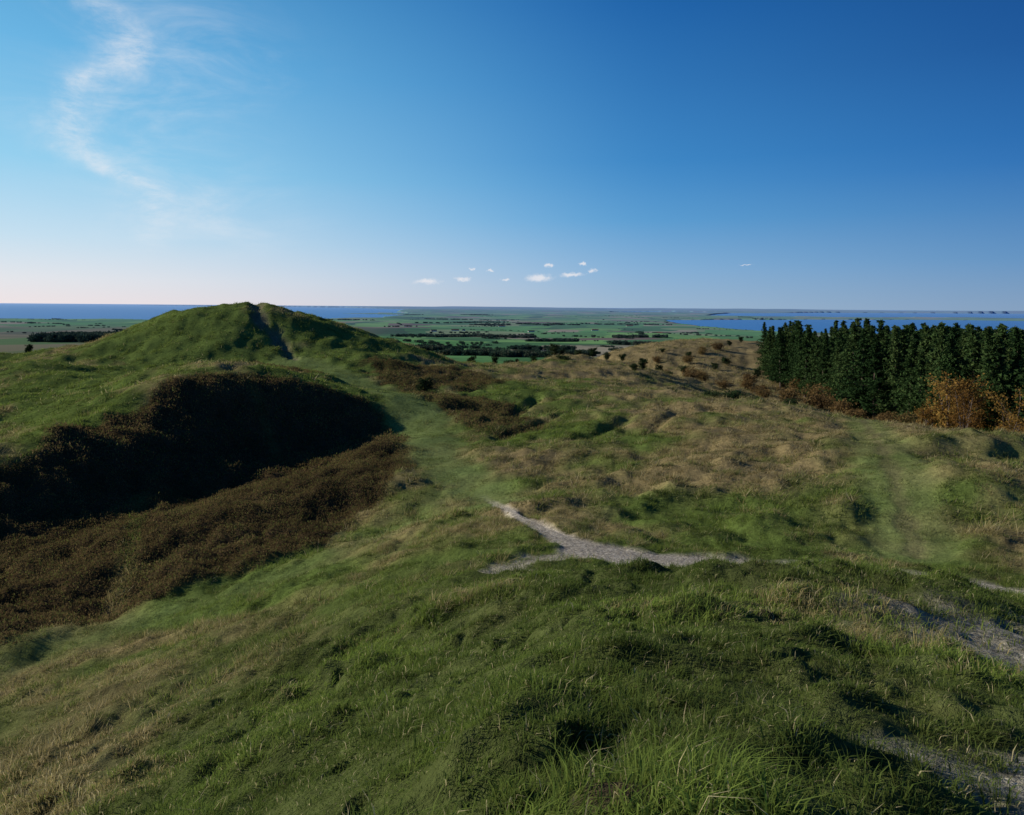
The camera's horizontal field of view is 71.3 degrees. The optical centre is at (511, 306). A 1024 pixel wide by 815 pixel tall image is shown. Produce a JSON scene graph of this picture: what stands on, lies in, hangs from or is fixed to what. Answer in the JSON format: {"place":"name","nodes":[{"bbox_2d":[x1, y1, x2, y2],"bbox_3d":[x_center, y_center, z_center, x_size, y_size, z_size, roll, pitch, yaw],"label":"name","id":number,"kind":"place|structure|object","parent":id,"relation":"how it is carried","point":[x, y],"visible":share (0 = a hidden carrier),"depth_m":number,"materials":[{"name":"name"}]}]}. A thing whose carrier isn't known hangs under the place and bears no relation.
{"place":"outdoors","nodes":[
{"label":"outdoors","id":0,"kind":"place"},
{"bbox_2d":[0,302,1023,814],"bbox_3d":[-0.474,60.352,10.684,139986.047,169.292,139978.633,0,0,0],"label":"ground","id":1,"kind":"structure","parent":0,"point":[14,340],"depth_m":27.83,"materials":[{"name":"green plant"}]},
{"bbox_2d":[24,344,33,352],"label":"juniper bush","id":2,"kind":"object","parent":1,"relation":"on","point":[29,348],"visible":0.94,"depth_m":108.80,"materials":[{"name":"green plant"}]},
{"bbox_2d":[0,437,416,648],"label":"heather","id":3,"kind":"object","parent":1,"relation":"on","point":[202,503],"visible":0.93,"depth_m":34.75,"materials":[{"name":"heather shrub foliage"},{"name":"woody stems"}]},
{"bbox_2d":[21,356,549,483],"bbox_3d":[-15.422,8.496,66.859,39.147,6.765,60.553,0,0,0],"label":"heather","id":4,"kind":"object","parent":1,"relation":"on","point":[319,458],"visible":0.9,"depth_m":54.54,"materials":[{"name":"heather shrub foliage"},{"name":"woody stems"}]},
{"bbox_2d":[1,314,776,356],"bbox_3d":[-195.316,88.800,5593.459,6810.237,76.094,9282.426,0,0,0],"label":"distant woodland","id":5,"kind":"object","parent":1,"relation":"on","point":[526,350],"visible":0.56,"depth_m":1543.55,"materials":[{"name":"green plant"}]},
{"bbox_2d":[415,376,433,391],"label":"juniper bush","id":6,"kind":"object","parent":1,"relation":"on","point":[424,383],"visible":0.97,"depth_m":77.08,"materials":[{"name":"green plant"}]},
{"bbox_2d":[0,301,925,433],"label":"hill grass","id":7,"kind":"structure","parent":1,"relation":"on","point":[172,371],"depth_m":81.92,"materials":[{"name":"green plant"}]},
{"bbox_2d":[467,355,476,361],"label":"juniper bush","id":8,"kind":"object","parent":1,"relation":"on","point":[471,358],"visible":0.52,"depth_m":123.70,"materials":[{"name":"green plant"}]},
{"bbox_2d":[491,356,499,362],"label":"juniper bush","id":9,"kind":"object","parent":1,"relation":"on","point":[495,359],"visible":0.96,"depth_m":128.62,"materials":[{"name":"green plant"}]},
{"bbox_2d":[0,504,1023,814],"bbox_3d":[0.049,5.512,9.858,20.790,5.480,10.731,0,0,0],"label":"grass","id":10,"kind":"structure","parent":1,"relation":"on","point":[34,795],"depth_m":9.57,"materials":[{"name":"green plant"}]},
{"bbox_2d":[0,371,1023,614],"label":"hill grass","id":11,"kind":"structure","parent":1,"relation":"on","point":[767,422],"depth_m":37.55,"materials":[{"name":"green plant"}]},
{"bbox_2d":[530,356,536,361],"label":"juniper bush","id":12,"kind":"object","parent":1,"relation":"on","point":[532,358],"visible":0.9,"depth_m":125.77,"materials":[{"name":"green plant"}]},
{"bbox_2d":[549,343,559,355],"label":"juniper bush","id":13,"kind":"object","parent":1,"relation":"on","point":[554,349],"visible":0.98,"depth_m":126.89,"materials":[{"name":"green plant"}]},
{"bbox_2d":[556,354,573,359],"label":"juniper shrub","id":14,"kind":"object","parent":1,"relation":"on","point":[561,357],"visible":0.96,"depth_m":119.66,"materials":[{"name":"green plant"}]},
{"bbox_2d":[588,347,597,357],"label":"juniper bush","id":15,"kind":"object","parent":1,"relation":"on","point":[592,352],"visible":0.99,"depth_m":130.68,"materials":[{"name":"green plant"}]},
{"bbox_2d":[603,351,611,359],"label":"juniper bush","id":16,"kind":"object","parent":1,"relation":"on","point":[607,355],"visible":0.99,"depth_m":127.92,"materials":[{"name":"green plant"}]},
{"bbox_2d":[617,353,626,361],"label":"juniper bush","id":17,"kind":"object","parent":1,"relation":"on","point":[623,356],"visible":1,"depth_m":125.75,"materials":[{"name":"green plant"}]},
{"bbox_2d":[629,363,638,370],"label":"juniper bush","id":18,"kind":"object","parent":1,"relation":"on","point":[633,367],"visible":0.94,"depth_m":106.72,"materials":[{"name":"green plant"}]},
{"bbox_2d":[638,358,647,368],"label":"juniper bush","id":19,"kind":"object","parent":1,"relation":"on","point":[642,362],"visible":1,"depth_m":111.76,"materials":[{"name":"green plant"}]},
{"bbox_2d":[652,355,663,362],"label":"bramble bush","id":20,"kind":"object","parent":1,"relation":"on","point":[656,358],"visible":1,"depth_m":171.73,"materials":[{"name":"brown plant"}]},
{"bbox_2d":[654,364,662,370],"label":"juniper bush","id":21,"kind":"object","parent":1,"relation":"on","point":[660,367],"visible":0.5,"depth_m":139.46,"materials":[{"name":"green plant"}]},
{"bbox_2d":[677,365,688,374],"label":"juniper bush","id":22,"kind":"object","parent":1,"relation":"on","point":[683,368],"visible":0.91,"depth_m":157.69,"materials":[{"name":"green plant"}]},
{"bbox_2d":[680,355,694,362],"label":"bramble bush","id":23,"kind":"object","parent":1,"relation":"on","point":[688,359],"visible":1,"depth_m":169.67,"materials":[{"name":"brown plant"}]},
{"bbox_2d":[597,337,784,392],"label":"hill grass","id":24,"kind":"structure","parent":1,"relation":"on","point":[680,339],"depth_m":177.29,"materials":[{"name":"brown plant"}]},
{"bbox_2d":[683,371,700,378],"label":"bramble bush","id":25,"kind":"object","parent":1,"relation":"on","point":[690,374],"visible":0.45,"depth_m":137.65,"materials":[{"name":"brown plant"}]},
{"bbox_2d":[681,367,704,377],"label":"bramble bush","id":26,"kind":"object","parent":1,"relation":"on","point":[692,370],"visible":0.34,"depth_m":145.57,"materials":[{"name":"brown plant"}]},
{"bbox_2d":[696,346,707,354],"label":"bramble bush","id":27,"kind":"object","parent":1,"relation":"on","point":[702,350],"visible":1,"depth_m":180.01,"materials":[{"name":"brown plant"}]},
{"bbox_2d":[696,369,709,381],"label":"bramble bush","id":28,"kind":"object","parent":1,"relation":"on","point":[704,377],"visible":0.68,"depth_m":149.73,"materials":[{"name":"brown plant"}]},
{"bbox_2d":[702,390,724,397],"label":"juniper shrub","id":29,"kind":"object","parent":1,"relation":"on","point":[707,393],"visible":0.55,"depth_m":73.41,"materials":[{"name":"green plant"}]},
{"bbox_2d":[711,362,718,369],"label":"juniper bush","id":30,"kind":"object","parent":1,"relation":"on","point":[715,367],"visible":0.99,"depth_m":164.97,"materials":[{"name":"green plant"}]},
{"bbox_2d":[710,343,724,349],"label":"bramble bush","id":31,"kind":"object","parent":1,"relation":"on","point":[719,346],"visible":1,"depth_m":183.65,"materials":[{"name":"brown plant"}]},
{"bbox_2d":[713,379,733,388],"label":"bramble bush","id":32,"kind":"object","parent":1,"relation":"on","point":[724,384],"visible":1,"depth_m":127.60,"materials":[{"name":"brown plant"}]},
{"bbox_2d":[721,357,731,364],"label":"juniper bush","id":33,"kind":"object","parent":1,"relation":"on","point":[726,360],"visible":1,"depth_m":171.65,"materials":[{"name":"green plant"}]},
{"bbox_2d":[723,389,748,398],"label":"juniper shrub","id":34,"kind":"object","parent":1,"relation":"on","point":[733,394],"visible":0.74,"depth_m":72.88,"materials":[{"name":"green plant"}]},
{"bbox_2d":[739,379,754,388],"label":"bramble bush","id":35,"kind":"object","parent":1,"relation":"on","point":[744,383],"visible":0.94,"depth_m":141.70,"materials":[{"name":"brown plant"}]},
{"bbox_2d":[740,373,757,382],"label":"bramble bush","id":36,"kind":"object","parent":1,"relation":"on","point":[749,376],"visible":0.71,"depth_m":149.35,"materials":[{"name":"brown plant"}]},
{"bbox_2d":[752,368,761,375],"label":"juniper bush","id":37,"kind":"object","parent":1,"relation":"on","point":[758,372],"visible":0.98,"depth_m":159.95,"materials":[{"name":"green plant"}]},
{"bbox_2d":[747,385,771,394],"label":"bramble bush","id":38,"kind":"object","parent":1,"relation":"on","point":[762,387],"visible":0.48,"depth_m":129.85,"materials":[{"name":"brown plant"}]},
{"bbox_2d":[753,388,772,397],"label":"bramble bush","id":39,"kind":"object","parent":1,"relation":"on","point":[761,392],"visible":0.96,"depth_m":121.58,"materials":[{"name":"brown plant"}]},
{"bbox_2d":[772,386,805,401],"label":"bramble bush","id":40,"kind":"object","parent":1,"relation":"on","point":[788,393],"visible":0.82,"depth_m":117.58,"materials":[{"name":"brown plant"}]},
{"bbox_2d":[780,397,798,404],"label":"juniper shrub","id":41,"kind":"object","parent":1,"relation":"on","point":[792,401],"visible":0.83,"depth_m":67.71,"materials":[{"name":"green plant"}]},
{"bbox_2d":[786,376,803,391],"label":"bramble bush","id":42,"kind":"object","parent":1,"relation":"on","point":[792,385],"visible":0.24,"depth_m":139.32,"materials":[{"name":"brown plant"}]},
{"bbox_2d":[800,391,835,409],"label":"bramble bush","id":43,"kind":"object","parent":1,"relation":"on","point":[817,401],"visible":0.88,"depth_m":115.16,"materials":[{"name":"brown plant"}]},
{"bbox_2d":[801,383,834,399],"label":"bramble bush","id":44,"kind":"object","parent":1,"relation":"on","point":[812,391],"visible":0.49,"depth_m":127.71,"materials":[{"name":"brown plant"}]},
{"bbox_2d":[824,397,835,408],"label":"bramble bush","id":45,"kind":"object","parent":1,"relation":"on","point":[831,399],"visible":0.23,"depth_m":118.85,"materials":[{"name":"brown plant"}]},
{"bbox_2d":[825,398,859,414],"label":"bramble bush","id":46,"kind":"object","parent":1,"relation":"on","point":[839,407],"visible":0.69,"depth_m":111.56,"materials":[{"name":"brown plant"}]},
{"bbox_2d":[843,407,866,419],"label":"bramble bush","id":47,"kind":"object","parent":1,"relation":"on","point":[858,414],"visible":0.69,"depth_m":105.64,"materials":[{"name":"brown plant"}]},
{"bbox_2d":[869,415,892,421],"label":"bramble bush","id":48,"kind":"object","parent":1,"relation":"on","point":[887,419],"visible":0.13,"depth_m":100.23,"materials":[{"name":"brown plant"}]},
{"bbox_2d":[873,411,899,421],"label":"bramble bush","id":49,"kind":"object","parent":1,"relation":"on","point":[883,415],"visible":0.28,"depth_m":103.81,"materials":[{"name":"brown plant"}]},
{"bbox_2d":[752,318,1023,431],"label":"pine trees","id":50,"kind":"object","parent":1,"relation":"on","point":[867,368],"visible":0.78,"depth_m":110.50,"materials":[{"name":"green plant"}]},
{"bbox_2d":[890,409,928,425],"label":"bramble bush","id":51,"kind":"object","parent":1,"relation":"on","point":[910,417],"visible":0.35,"depth_m":97.59,"materials":[{"name":"brown plant"}]},
{"bbox_2d":[910,401,941,427],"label":"bush","id":52,"kind":"object","parent":1,"relation":"on","point":[929,413],"visible":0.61,"depth_m":90.50,"materials":[{"name":"orange plant"}]},
{"bbox_2d":[922,373,975,428],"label":"autumn tree","id":53,"kind":"object","parent":1,"relation":"on","point":[945,421],"visible":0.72,"depth_m":81.87,"materials":[{"name":"orange plant"}]},
{"bbox_2d":[925,385,1001,429],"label":"autumn tree","id":54,"kind":"object","parent":1,"relation":"on","point":[980,407],"visible":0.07,"depth_m":86.66,"materials":[{"name":"orange plant"}]},
{"bbox_2d":[933,371,995,430],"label":"autumn tree","id":55,"kind":"object","parent":1,"relation":"on","point":[969,386],"visible":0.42,"depth_m":83.88,"materials":[{"name":"orange plant"}]},
{"bbox_2d":[943,381,988,428],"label":"autumn tree","id":56,"kind":"object","parent":1,"relation":"on","point":[967,423],"visible":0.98,"depth_m":78.05,"materials":[{"name":"orange plant"}]},
{"bbox_2d":[980,386,1023,432],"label":"autumn tree","id":57,"kind":"object","parent":1,"relation":"on","point":[1003,402],"visible":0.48,"depth_m":79.39,"materials":[{"name":"orange plant"}]},
{"bbox_2d":[992,408,1023,433],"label":"autumn tree","id":58,"kind":"object","parent":1,"relation":"on","point":[1019,423],"visible":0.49,"depth_m":73.80,"materials":[{"name":"orange plant"}]},
{"bbox_2d":[0,303,1023,332],"bbox_3d":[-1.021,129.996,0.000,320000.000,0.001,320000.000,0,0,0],"label":"sea","id":59,"kind":"structure","parent":0,"point":[76,311],"depth_m":10231.87,"materials":[{"name":"liquid"}]},
{"bbox_2d":[0,0,1023,310],"label":"sky","id":60,"kind":"structure","parent":0,"point":[704,154],"materials":[{"name":"blue"}]}
]}

